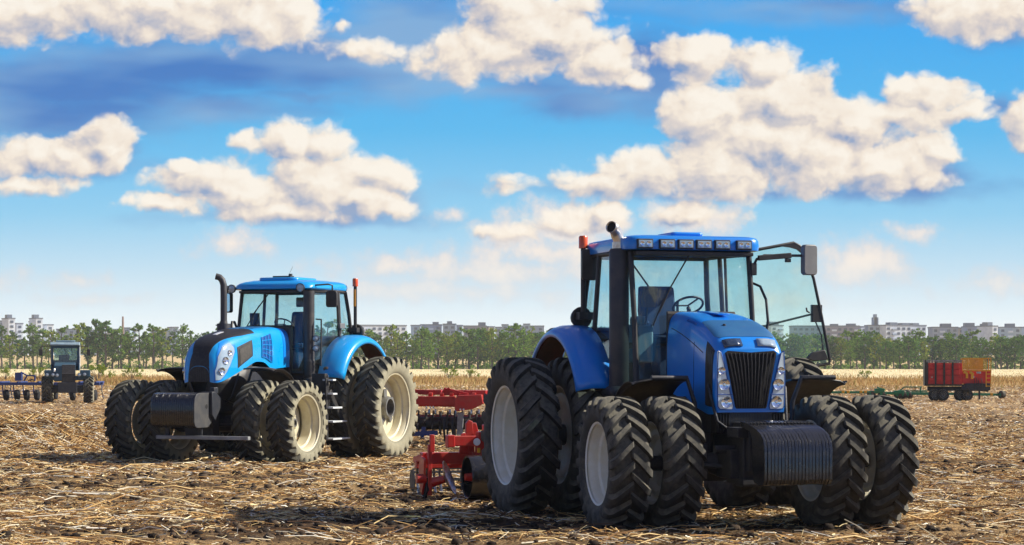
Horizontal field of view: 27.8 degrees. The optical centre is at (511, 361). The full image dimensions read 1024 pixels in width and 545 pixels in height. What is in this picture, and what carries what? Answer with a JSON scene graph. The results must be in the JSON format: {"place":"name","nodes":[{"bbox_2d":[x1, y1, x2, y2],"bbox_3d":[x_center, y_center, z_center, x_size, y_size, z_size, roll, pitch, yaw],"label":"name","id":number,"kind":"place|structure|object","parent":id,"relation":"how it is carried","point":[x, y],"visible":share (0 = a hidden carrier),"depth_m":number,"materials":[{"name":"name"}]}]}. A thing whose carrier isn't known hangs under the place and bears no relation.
{"place":"outdoors","nodes":[
{"label":"outdoors","id":0,"kind":"place"},
{"bbox_2d":[0,355,1023,544],"bbox_3d":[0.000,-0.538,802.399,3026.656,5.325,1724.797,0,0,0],"label":"ground","id":1,"kind":"structure","parent":0,"point":[287,540],"depth_m":30.36,"materials":[{"name":"soil"}]},
{"bbox_2d":[0,325,8,368],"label":"tree","id":2,"kind":"object","parent":1,"relation":"on","point":[3,330],"visible":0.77,"depth_m":520.18,"materials":[{"name":"green plant"}]},
{"bbox_2d":[1,315,15,353],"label":"apartment block","id":3,"kind":"structure","parent":1,"relation":"on","point":[8,322],"depth_m":1250.82,"materials":[{"name":"white concrete"}]},
{"bbox_2d":[0,335,19,368],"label":"tree","id":4,"kind":"object","parent":1,"relation":"on","point":[6,348],"visible":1,"depth_m":514.94,"materials":[{"name":"green plant"}]},
{"bbox_2d":[11,340,24,368],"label":"tree","id":5,"kind":"object","parent":1,"relation":"on","point":[18,357],"visible":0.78,"depth_m":522.03,"materials":[{"name":"green plant"}]},
{"bbox_2d":[15,323,23,353],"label":"apartment block","id":6,"kind":"structure","parent":1,"relation":"on","point":[18,329],"depth_m":1269.95,"materials":[{"name":"white concrete"}]},
{"bbox_2d":[17,336,31,368],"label":"tree","id":7,"kind":"object","parent":1,"relation":"on","point":[25,348],"visible":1,"depth_m":523.13,"materials":[{"name":"green plant"}]},
{"bbox_2d":[19,323,44,368],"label":"tree","id":8,"kind":"object","parent":1,"relation":"on","point":[29,329],"visible":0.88,"depth_m":528.90,"materials":[{"name":"green plant"}]},
{"bbox_2d":[29,315,42,354],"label":"apartment block","id":9,"kind":"structure","parent":1,"relation":"on","point":[36,320],"depth_m":1250.66,"materials":[{"name":"white concrete"}]},
{"bbox_2d":[27,367,47,378],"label":"weed bush","id":10,"kind":"object","parent":1,"relation":"on","point":[40,369],"visible":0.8,"depth_m":199.82,"materials":[{"name":"green plant"}]},
{"bbox_2d":[27,328,50,366],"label":"tree","id":11,"kind":"object","parent":1,"relation":"on","point":[36,344],"visible":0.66,"depth_m":526.46,"materials":[{"name":"green plant"}]},
{"bbox_2d":[43,324,53,353],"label":"apartment block","id":12,"kind":"structure","parent":1,"relation":"on","point":[48,327],"depth_m":1260.08,"materials":[{"name":"white concrete"}]},
{"bbox_2d":[40,329,62,368],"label":"tree","id":13,"kind":"object","parent":1,"relation":"on","point":[51,333],"visible":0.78,"depth_m":516.48,"materials":[{"name":"green plant"}]},
{"bbox_2d":[0,372,103,400],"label":"cultivator","id":14,"kind":"object","parent":1,"relation":"on","point":[6,394],"visible":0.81,"depth_m":104.05,"materials":[{"name":"blue paint"}]},
{"bbox_2d":[52,325,73,359],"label":"tree","id":15,"kind":"object","parent":1,"relation":"on","point":[62,330],"visible":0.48,"depth_m":523.04,"materials":[{"name":"green plant"}]},
{"bbox_2d":[39,340,93,403],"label":"tractor","id":16,"kind":"object","parent":1,"relation":"on","point":[64,368],"visible":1,"depth_m":97.73,"materials":[{"name":"metal"}]},
{"bbox_2d":[56,329,82,354],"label":"apartment block","id":17,"kind":"structure","parent":1,"relation":"on","point":[68,332],"depth_m":1330.00,"materials":[{"name":"grey concrete"}]},
{"bbox_2d":[68,322,90,354],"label":"tree","id":18,"kind":"object","parent":1,"relation":"on","point":[81,333],"visible":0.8,"depth_m":514.93,"materials":[{"name":"green plant"}]},
{"bbox_2d":[75,326,99,367],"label":"tree","id":19,"kind":"object","parent":1,"relation":"on","point":[88,340],"visible":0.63,"depth_m":523.66,"materials":[{"name":"green plant"}]},
{"bbox_2d":[85,319,110,364],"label":"tree","id":20,"kind":"object","parent":1,"relation":"on","point":[95,325],"visible":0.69,"depth_m":523.31,"materials":[{"name":"green plant"}]},
{"bbox_2d":[87,364,115,380],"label":"weed bush","id":21,"kind":"object","parent":1,"relation":"on","point":[100,369],"visible":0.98,"depth_m":189.72,"materials":[{"name":"green plant"}]},
{"bbox_2d":[93,320,117,368],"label":"tree","id":22,"kind":"object","parent":1,"relation":"on","point":[104,324],"visible":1,"depth_m":516.96,"materials":[{"name":"green plant"}]},
{"bbox_2d":[95,334,127,368],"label":"tree","id":23,"kind":"object","parent":1,"relation":"on","point":[112,360],"visible":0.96,"depth_m":518.65,"materials":[{"name":"green plant"}]},
{"bbox_2d":[106,326,138,368],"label":"tree","id":24,"kind":"object","parent":1,"relation":"on","point":[122,339],"visible":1,"depth_m":516.77,"materials":[{"name":"green plant"}]},
{"bbox_2d":[121,367,143,378],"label":"weed bush","id":25,"kind":"object","parent":1,"relation":"on","point":[137,371],"visible":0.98,"depth_m":195.11,"materials":[{"name":"green plant"}]},
{"bbox_2d":[125,323,154,368],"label":"tree","id":26,"kind":"object","parent":1,"relation":"on","point":[140,338],"visible":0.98,"depth_m":520.04,"materials":[{"name":"green plant"}]},
{"bbox_2d":[140,323,165,368],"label":"tree","id":27,"kind":"object","parent":1,"relation":"on","point":[157,338],"visible":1,"depth_m":518.74,"materials":[{"name":"green plant"}]},
{"bbox_2d":[151,326,171,368],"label":"tree","id":28,"kind":"object","parent":1,"relation":"on","point":[163,342],"visible":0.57,"depth_m":526.63,"materials":[{"name":"green plant"}]},
{"bbox_2d":[166,331,179,365],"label":"tree","id":29,"kind":"object","parent":1,"relation":"on","point":[170,341],"visible":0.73,"depth_m":529.04,"materials":[{"name":"green plant"}]},
{"bbox_2d":[167,327,178,354],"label":"apartment block","id":30,"kind":"structure","parent":1,"relation":"on","point":[171,329],"depth_m":1250.30,"materials":[{"name":"grey concrete"}]},
{"bbox_2d":[171,323,194,365],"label":"tree","id":31,"kind":"object","parent":1,"relation":"on","point":[182,331],"visible":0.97,"depth_m":518.89,"materials":[{"name":"green plant"}]},
{"bbox_2d":[104,269,417,462],"bbox_3d":[-5.177,0.020,42.034,4.537,4.000,6.519,0,0,22],"label":"tractor","id":32,"kind":"object","parent":1,"relation":"on","point":[255,390],"visible":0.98,"depth_m":40.99,"materials":[{"name":"metal"}]},
{"bbox_2d":[315,319,337,335],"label":"tree","id":33,"kind":"object","parent":1,"relation":"on","point":[329,324],"visible":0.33,"depth_m":524.90,"materials":[{"name":"green plant"}]},
{"bbox_2d":[352,325,406,354],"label":"apartment block","id":34,"kind":"structure","parent":1,"relation":"on","point":[377,329],"depth_m":1250.12,"materials":[{"name":"white concrete"}]},
{"bbox_2d":[379,324,399,354],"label":"tree","id":35,"kind":"object","parent":1,"relation":"on","point":[387,338],"visible":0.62,"depth_m":520.63,"materials":[{"name":"green plant"}]},
{"bbox_2d":[388,332,405,357],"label":"tree","id":36,"kind":"object","parent":1,"relation":"on","point":[396,342],"visible":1,"depth_m":505.80,"materials":[{"name":"green plant"}]},
{"bbox_2d":[394,331,415,364],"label":"tree","id":37,"kind":"object","parent":1,"relation":"on","point":[407,343],"visible":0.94,"depth_m":510.11,"materials":[{"name":"green plant"}]},
{"bbox_2d":[405,335,420,368],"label":"tree","id":38,"kind":"object","parent":1,"relation":"on","point":[412,342],"visible":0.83,"depth_m":512.17,"materials":[{"name":"green plant"}]},
{"bbox_2d":[410,325,421,339],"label":"apartment block","id":39,"kind":"structure","parent":1,"relation":"on","point":[415,327],"depth_m":1270.00,"materials":[{"name":"grey concrete"}]},
{"bbox_2d":[408,326,432,368],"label":"tree","id":40,"kind":"object","parent":1,"relation":"on","point":[423,333],"visible":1,"depth_m":506.58,"materials":[{"name":"green plant"}]},
{"bbox_2d":[419,330,438,368],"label":"tree","id":41,"kind":"object","parent":1,"relation":"on","point":[430,347],"visible":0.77,"depth_m":511.32,"materials":[{"name":"green plant"}]},
{"bbox_2d":[420,322,442,353],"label":"apartment block","id":42,"kind":"structure","parent":1,"relation":"on","point":[434,326],"depth_m":1280.00,"materials":[{"name":"grey concrete"}]},
{"bbox_2d":[426,330,450,368],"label":"tree","id":43,"kind":"object","parent":1,"relation":"on","point":[438,344],"visible":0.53,"depth_m":518.31,"materials":[{"name":"green plant"}]},
{"bbox_2d":[440,331,456,367],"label":"tree","id":44,"kind":"object","parent":1,"relation":"on","point":[450,345],"visible":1,"depth_m":507.40,"materials":[{"name":"green plant"}]},
{"bbox_2d":[442,321,456,337],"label":"apartment block","id":45,"kind":"structure","parent":1,"relation":"on","point":[449,326],"depth_m":1260.00,"materials":[{"name":"grey concrete"}]},
{"bbox_2d":[409,420,491,498],"bbox_3d":[0.861,1.370,31.423,4.934,1.303,2.079,0,0,-17],"label":"cultivator","id":46,"kind":"object","parent":1,"relation":"on","point":[468,461],"visible":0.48,"depth_m":30.50,"materials":[{"name":"red paint"}]},
{"bbox_2d":[413,387,487,440],"bbox_3d":[-0.744,1.294,50.414,4.645,1.315,1.492,0,0,4],"label":"cultivator","id":47,"kind":"object","parent":1,"relation":"on","point":[470,400],"visible":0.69,"depth_m":50.12,"materials":[{"name":"red paint"}]},
{"bbox_2d":[448,331,464,368],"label":"tree","id":48,"kind":"object","parent":1,"relation":"on","point":[455,357],"visible":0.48,"depth_m":520.51,"materials":[{"name":"green plant"}]},
{"bbox_2d":[453,327,482,368],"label":"tree","id":49,"kind":"object","parent":1,"relation":"on","point":[462,340],"visible":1,"depth_m":505.25,"materials":[{"name":"green plant"}]},
{"bbox_2d":[463,322,486,348],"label":"apartment block","id":50,"kind":"structure","parent":1,"relation":"on","point":[479,325],"depth_m":1250.00,"materials":[{"name":"grey concrete"}]},
{"bbox_2d":[462,327,488,368],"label":"tree","id":51,"kind":"object","parent":1,"relation":"on","point":[480,344],"visible":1,"depth_m":504.63,"materials":[{"name":"green plant"}]},
{"bbox_2d":[474,327,497,365],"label":"tree","id":52,"kind":"object","parent":1,"relation":"on","point":[489,350],"visible":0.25,"depth_m":517.32,"materials":[{"name":"green plant"}]},
{"bbox_2d":[479,328,503,368],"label":"tree","id":53,"kind":"object","parent":1,"relation":"on","point":[491,347],"visible":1,"depth_m":506.81,"materials":[{"name":"green plant"}]},
{"bbox_2d":[493,331,522,359],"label":"tree","id":54,"kind":"object","parent":1,"relation":"on","point":[504,348],"visible":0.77,"depth_m":505.96,"materials":[{"name":"green plant"}]},
{"bbox_2d":[0,384,1023,544],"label":"straw residue","id":55,"kind":"object","parent":1,"relation":"on","point":[27,440],"visible":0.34,"depth_m":30.88},
{"bbox_2d":[0,411,1023,544],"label":"soil clods","id":56,"kind":"object","parent":1,"relation":"on","point":[826,526],"visible":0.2,"depth_m":26.25,"materials":[{"name":"brown soil"}]},
{"bbox_2d":[0,373,1023,389],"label":"dry weeds","id":57,"kind":"object","parent":1,"relation":"on","point":[460,379],"visible":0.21,"depth_m":183.41,"materials":[{"name":"beige plant"}]},
{"bbox_2d":[0,369,1023,376],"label":"wheat stubble","id":58,"kind":"object","parent":1,"relation":"on","point":[899,370],"visible":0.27,"depth_m":383.10,"materials":[{"name":"beige plant"}]},
{"bbox_2d":[3,357,1023,368],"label":"undergrowth","id":59,"kind":"object","parent":1,"relation":"on","point":[417,366],"visible":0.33,"depth_m":532.82,"materials":[{"name":"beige plant"}]},
{"bbox_2d":[497,323,532,356],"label":"tree","id":60,"kind":"object","parent":1,"relation":"on","point":[515,326],"visible":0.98,"depth_m":504.78,"materials":[{"name":"green plant"}]},
{"bbox_2d":[509,327,536,356],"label":"tree","id":61,"kind":"object","parent":1,"relation":"on","point":[530,334],"visible":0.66,"depth_m":507.77,"materials":[{"name":"green plant"}]},
{"bbox_2d":[530,325,543,353],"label":"apartment block","id":62,"kind":"structure","parent":1,"relation":"on","point":[539,328],"depth_m":1310.00,"materials":[{"name":"grey concrete"}]},
{"bbox_2d":[481,221,918,529],"bbox_3d":[2.581,0.108,26.477,4.780,3.814,5.778,0,0,-17],"label":"tractor","id":63,"kind":"object","parent":1,"relation":"on","point":[658,411],"visible":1,"depth_m":25.25,"materials":[{"name":"metal"}]},
{"bbox_2d":[765,322,783,339],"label":"apartment block","id":64,"kind":"structure","parent":1,"relation":"on","point":[778,329],"depth_m":1250.06,"materials":[{"name":"white concrete"}]},
{"bbox_2d":[771,331,786,353],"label":"tree","id":65,"kind":"object","parent":1,"relation":"on","point":[780,340],"visible":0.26,"depth_m":514.61,"materials":[{"name":"green plant"}]},
{"bbox_2d":[787,334,805,356],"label":"tree","id":66,"kind":"object","parent":1,"relation":"on","point":[794,345],"visible":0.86,"depth_m":515.54,"materials":[{"name":"green plant"}]},
{"bbox_2d":[794,334,810,357],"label":"tree","id":67,"kind":"object","parent":1,"relation":"on","point":[803,337],"visible":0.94,"depth_m":513.09,"materials":[{"name":"green plant"}]},
{"bbox_2d":[789,325,821,352],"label":"apartment block","id":68,"kind":"structure","parent":1,"relation":"on","point":[802,330],"depth_m":1280.00,"materials":[{"name":"grey concrete"}]},
{"bbox_2d":[802,335,821,361],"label":"tree","id":69,"kind":"object","parent":1,"relation":"on","point":[813,342],"visible":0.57,"depth_m":515.81,"materials":[{"name":"green plant"}]},
{"bbox_2d":[805,333,830,363],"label":"tree","id":70,"kind":"object","parent":1,"relation":"on","point":[816,336],"visible":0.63,"depth_m":519.00,"materials":[{"name":"green plant"}]},
{"bbox_2d":[828,340,842,368],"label":"tree","id":71,"kind":"object","parent":1,"relation":"on","point":[833,353],"visible":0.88,"depth_m":521.57,"materials":[{"name":"green plant"}]},
{"bbox_2d":[822,324,859,353],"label":"apartment block","id":72,"kind":"structure","parent":1,"relation":"on","point":[834,330],"depth_m":1250.00,"materials":[{"name":"grey concrete"}]},
{"bbox_2d":[833,334,851,367],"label":"tree","id":73,"kind":"object","parent":1,"relation":"on","point":[839,340],"visible":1,"depth_m":519.75,"materials":[{"name":"green plant"}]},
{"bbox_2d":[842,340,858,368],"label":"tree","id":74,"kind":"object","parent":1,"relation":"on","point":[851,349],"visible":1,"depth_m":517.18,"materials":[{"name":"green plant"}]},
{"bbox_2d":[847,335,862,368],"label":"tree","id":75,"kind":"object","parent":1,"relation":"on","point":[855,345],"visible":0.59,"depth_m":522.66,"materials":[{"name":"green plant"}]},
{"bbox_2d":[846,329,876,368],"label":"tree","id":76,"kind":"object","parent":1,"relation":"on","point":[855,333],"visible":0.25,"depth_m":551.86,"materials":[{"name":"green plant"}]},
{"bbox_2d":[853,335,878,368],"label":"tree","id":77,"kind":"object","parent":1,"relation":"on","point":[863,341],"visible":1,"depth_m":512.30,"materials":[{"name":"green plant"}]},
{"bbox_2d":[859,337,881,368],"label":"tree","id":78,"kind":"object","parent":1,"relation":"on","point":[875,363],"visible":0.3,"depth_m":519.25,"materials":[{"name":"green plant"}]},
{"bbox_2d":[864,314,879,352],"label":"apartment block","id":79,"kind":"structure","parent":1,"relation":"on","point":[874,325],"depth_m":1253.44,"materials":[{"name":"grey concrete"}]},
{"bbox_2d":[863,330,885,367],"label":"tree","id":80,"kind":"object","parent":1,"relation":"on","point":[869,334],"visible":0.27,"depth_m":553.89,"materials":[{"name":"green plant"}]},
{"bbox_2d":[865,334,891,368],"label":"tree","id":81,"kind":"object","parent":1,"relation":"on","point":[880,338],"visible":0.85,"depth_m":511.69,"materials":[{"name":"green plant"}]},
{"bbox_2d":[878,340,896,368],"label":"tree","id":82,"kind":"object","parent":1,"relation":"on","point":[885,346],"visible":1,"depth_m":507.05,"materials":[{"name":"green plant"}]},
{"bbox_2d":[887,342,899,368],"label":"tree","id":83,"kind":"object","parent":1,"relation":"on","point":[894,359],"visible":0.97,"depth_m":509.26,"materials":[{"name":"green plant"}]},
{"bbox_2d":[891,338,906,368],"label":"tree","id":84,"kind":"object","parent":1,"relation":"on","point":[902,359],"visible":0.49,"depth_m":521.48,"materials":[{"name":"green plant"}]},
{"bbox_2d":[880,322,926,354],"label":"apartment block","id":85,"kind":"structure","parent":1,"relation":"on","point":[893,330],"depth_m":1248.61,"materials":[{"name":"white concrete"}]},
{"bbox_2d":[895,337,922,368],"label":"tree","id":86,"kind":"object","parent":1,"relation":"on","point":[911,351],"visible":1,"depth_m":507.45,"materials":[{"name":"green plant"}]},
{"bbox_2d":[903,328,927,367],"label":"tree","id":87,"kind":"object","parent":1,"relation":"on","point":[918,334],"visible":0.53,"depth_m":523.91,"materials":[{"name":"green plant"}]},
{"bbox_2d":[832,386,1005,398],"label":"harrow","id":88,"kind":"object","parent":1,"relation":"on","point":[901,394],"visible":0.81,"depth_m":109.94,"materials":[{"name":"green paint"}]},
{"bbox_2d":[917,338,930,361],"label":"tree","id":89,"kind":"object","parent":1,"relation":"on","point":[923,346],"visible":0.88,"depth_m":516.53,"materials":[{"name":"green plant"}]},
{"bbox_2d":[920,336,940,359],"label":"tree","id":90,"kind":"object","parent":1,"relation":"on","point":[934,339],"visible":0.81,"depth_m":521.65,"materials":[{"name":"green plant"}]},
{"bbox_2d":[931,341,951,359],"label":"tree","id":91,"kind":"object","parent":1,"relation":"on","point":[940,353],"visible":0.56,"depth_m":521.32,"materials":[{"name":"green plant"}]},
{"bbox_2d":[927,323,958,352],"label":"apartment block","id":92,"kind":"structure","parent":1,"relation":"on","point":[942,329],"depth_m":1240.00,"materials":[{"name":"grey concrete"}]},
{"bbox_2d":[940,333,957,359],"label":"tree","id":93,"kind":"object","parent":1,"relation":"on","point":[946,354],"visible":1,"depth_m":513.26,"materials":[{"name":"green plant"}]},
{"bbox_2d":[945,338,966,359],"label":"tree","id":94,"kind":"object","parent":1,"relation":"on","point":[953,353],"visible":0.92,"depth_m":511.67,"materials":[{"name":"green plant"}]},
{"bbox_2d":[923,358,991,400],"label":"trailer","id":95,"kind":"object","parent":1,"relation":"on","point":[941,378],"visible":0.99,"depth_m":103.05,"materials":[{"name":"red paint"}]},
{"bbox_2d":[954,334,971,357],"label":"tree","id":96,"kind":"object","parent":1,"relation":"on","point":[960,336],"visible":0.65,"depth_m":518.27,"materials":[{"name":"green plant"}]},
{"bbox_2d":[961,323,981,353],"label":"apartment block","id":97,"kind":"structure","parent":1,"relation":"on","point":[969,327],"depth_m":1252.48,"materials":[{"name":"grey concrete"}]},
{"bbox_2d":[960,329,986,357],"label":"tree","id":98,"kind":"object","parent":1,"relation":"on","point":[977,331],"visible":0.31,"depth_m":562.67,"materials":[{"name":"green plant"}]},
{"bbox_2d":[968,340,991,365],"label":"tree","id":99,"kind":"object","parent":1,"relation":"on","point":[979,352],"visible":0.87,"depth_m":504.95,"materials":[{"name":"green plant"}]},
{"bbox_2d":[976,322,997,354],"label":"apartment block","id":100,"kind":"structure","parent":1,"relation":"on","point":[988,329],"depth_m":1233.82,"materials":[{"name":"grey concrete"}]},
{"bbox_2d":[983,341,995,368],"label":"tree","id":101,"kind":"object","parent":1,"relation":"on","point":[989,345],"visible":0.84,"depth_m":507.49,"materials":[{"name":"green plant"}]},
{"bbox_2d":[985,332,1000,368],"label":"tree","id":102,"kind":"object","parent":1,"relation":"on","point":[991,338],"visible":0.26,"depth_m":514.36,"materials":[{"name":"green plant"}]},
{"bbox_2d":[991,337,1013,368],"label":"tree","id":103,"kind":"object","parent":1,"relation":"on","point":[1002,341],"visible":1,"depth_m":504.98,"materials":[{"name":"green plant"}]},
{"bbox_2d":[994,336,1017,368],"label":"tree","id":104,"kind":"object","parent":1,"relation":"on","point":[1012,360],"visible":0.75,"depth_m":508.94,"materials":[{"name":"green plant"}]},
{"bbox_2d":[998,324,1021,347],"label":"apartment block","id":105,"kind":"structure","parent":1,"relation":"on","point":[1008,331],"depth_m":1250.00,"materials":[{"name":"grey concrete"}]},
{"bbox_2d":[1004,337,1023,368],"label":"tree","id":106,"kind":"object","parent":1,"relation":"on","point":[1013,342],"visible":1,"depth_m":505.45,"materials":[{"name":"green plant"}]},
{"bbox_2d":[1011,334,1023,368],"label":"tree","id":107,"kind":"object","parent":1,"relation":"on","point":[1020,361],"visible":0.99,"depth_m":507.29,"materials":[{"name":"green plant"}]},
{"bbox_2d":[0,0,1023,354],"label":"sky","id":108,"kind":"structure","parent":0,"point":[452,159],"materials":[{"name":"blue"}]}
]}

